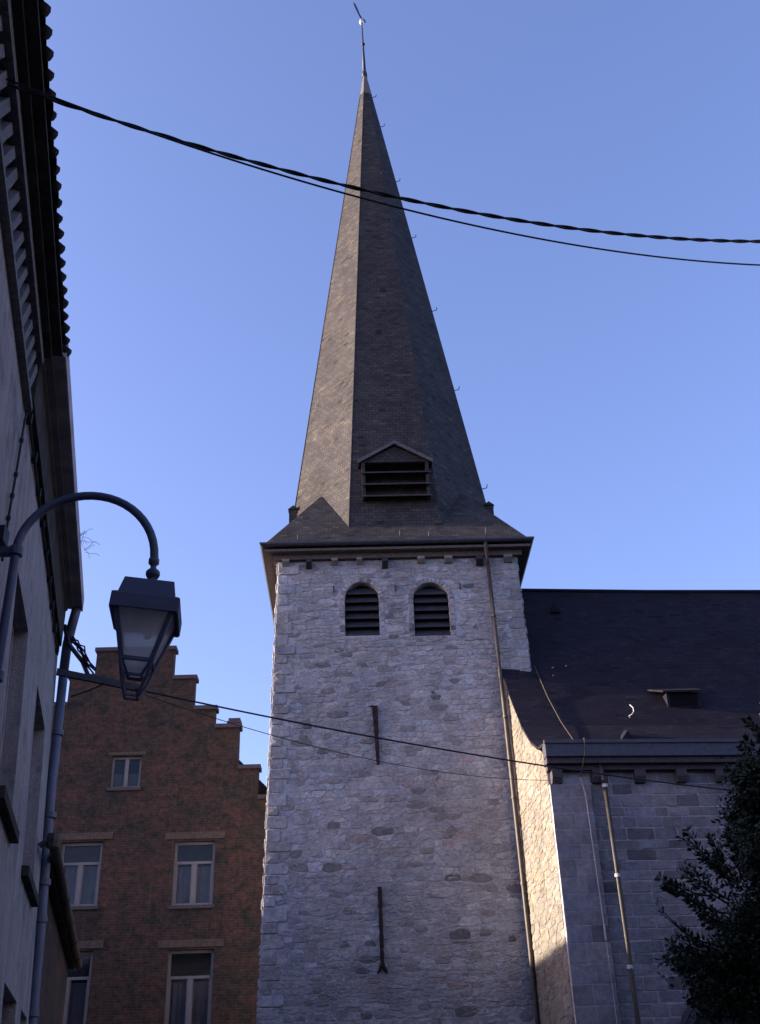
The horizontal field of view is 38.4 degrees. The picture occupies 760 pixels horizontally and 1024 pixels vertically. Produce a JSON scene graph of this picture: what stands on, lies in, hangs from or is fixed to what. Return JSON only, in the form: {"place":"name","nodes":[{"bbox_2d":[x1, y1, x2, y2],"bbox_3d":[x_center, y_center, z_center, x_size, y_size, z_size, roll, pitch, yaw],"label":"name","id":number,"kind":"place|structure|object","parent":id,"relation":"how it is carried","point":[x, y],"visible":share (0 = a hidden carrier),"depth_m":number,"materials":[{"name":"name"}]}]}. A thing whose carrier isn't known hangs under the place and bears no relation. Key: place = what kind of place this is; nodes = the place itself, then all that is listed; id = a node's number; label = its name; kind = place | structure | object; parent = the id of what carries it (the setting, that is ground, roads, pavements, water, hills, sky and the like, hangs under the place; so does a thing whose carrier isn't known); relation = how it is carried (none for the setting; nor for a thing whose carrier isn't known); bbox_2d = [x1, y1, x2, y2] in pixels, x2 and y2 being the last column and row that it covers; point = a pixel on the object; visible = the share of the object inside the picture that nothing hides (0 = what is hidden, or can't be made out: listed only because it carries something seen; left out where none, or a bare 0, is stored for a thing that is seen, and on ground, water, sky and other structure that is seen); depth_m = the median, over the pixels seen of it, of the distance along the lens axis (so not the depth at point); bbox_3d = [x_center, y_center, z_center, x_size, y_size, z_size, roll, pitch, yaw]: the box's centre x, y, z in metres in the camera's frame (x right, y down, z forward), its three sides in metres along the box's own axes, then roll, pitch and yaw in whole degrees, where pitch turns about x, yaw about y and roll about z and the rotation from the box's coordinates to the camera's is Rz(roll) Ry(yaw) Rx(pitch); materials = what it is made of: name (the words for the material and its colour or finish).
{"place":"outdoors","nodes":[
{"label":"outdoors","id":0,"kind":"place"},
{"bbox_2d":[37,833,81,1023],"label":"brick house","id":1,"kind":"structure","parent":0,"point":[61,955],"depth_m":18.93,"materials":[{"name":"brown brick"}]},
{"bbox_2d":[51,645,266,1023],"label":"brick house","id":2,"kind":"structure","parent":0,"point":[159,820],"depth_m":33.37,"materials":[{"name":"brick"}]},
{"bbox_2d":[44,0,759,786],"label":"sky","id":3,"kind":"structure","parent":0,"point":[609,402],"materials":[{"name":"blue"}]},
{"bbox_2d":[256,3,759,1023],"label":"church","id":4,"kind":"structure","parent":0,"point":[404,605],"depth_m":28.75,"materials":[{"name":"stone"}]},
{"label":"ground","id":5,"kind":"structure","parent":0,"visible":0},
{"bbox_2d":[0,0,71,617],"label":"whitewashed house","id":6,"kind":"structure","parent":5,"relation":"on","point":[34,326],"depth_m":9.72,"materials":[{"name":"white paint"}]},
{"bbox_2d":[1,410,27,561],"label":"drop cable","id":7,"kind":"object","parent":6,"relation":"attached to","point":[12,494],"visible":0.93,"depth_m":10.55,"materials":[{"name":"rubber"}]},
{"bbox_2d":[0,120,59,655],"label":"wall cable","id":8,"kind":"object","parent":6,"relation":"attached to","point":[29,420],"depth_m":13.50,"materials":[{"name":"rubber"}]},
{"bbox_2d":[0,492,181,700],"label":"street lamp","id":9,"kind":"object","parent":6,"relation":"attached to","point":[145,613],"visible":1,"depth_m":8.71,"materials":[{"name":"metal"}]},
{"bbox_2d":[6,78,759,265],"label":"overhead cable","id":10,"kind":"object","parent":6,"relation":"attached to","point":[161,136],"visible":1,"depth_m":9.41,"materials":[{"name":"rubber"}]},
{"bbox_2d":[7,82,759,242],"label":"overhead cable","id":11,"kind":"object","parent":6,"relation":"attached to","point":[300,174],"visible":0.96,"depth_m":9.67,"materials":[{"name":"rubber"}]},
{"bbox_2d":[0,344,83,1023],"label":"rendered house","id":12,"kind":"structure","parent":5,"relation":"on","point":[29,756],"depth_m":13.18,"materials":[{"name":"grey paint"}]},
{"bbox_2d":[80,531,99,554],"bbox_3d":[-4.150,0.479,15.773,0.343,0.490,0.804,-1,-31,-1],"label":"weed","id":13,"kind":"object","parent":12,"relation":"attached to","point":[81,534],"visible":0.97,"depth_m":15.70,"materials":[{"name":"plant"}]},
{"bbox_2d":[56,624,138,696],"bbox_3d":[-4.380,2.371,17.035,1.257,1.185,0.194,12,-33,-22],"label":"cable arm","id":14,"kind":"object","parent":12,"relation":"attached to","point":[86,676],"visible":0.96,"depth_m":16.91},
{"bbox_2d":[135,691,549,780],"bbox_3d":[0.051,4.500,21.034,0.013,1.043,11.696,-26,-38,34],"label":"overhead cable","id":15,"kind":"object","parent":14,"relation":"attached to","point":[331,750],"visible":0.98,"depth_m":19.80,"materials":[{"name":"rubber"}]},
{"bbox_2d":[135,688,738,791],"bbox_3d":[6.252,5.004,20.910,22.137,0.614,0.027,12,-33,-22],"label":"overhead cable","id":16,"kind":"object","parent":14,"relation":"attached to","point":[425,745],"visible":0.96,"depth_m":18.49,"materials":[{"name":"rubber"}]},
{"bbox_2d":[645,715,759,1023],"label":"evergreen tree","id":17,"kind":"object","parent":5,"relation":"on","point":[729,989],"visible":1,"depth_m":10.14,"materials":[{"name":"green plant"}]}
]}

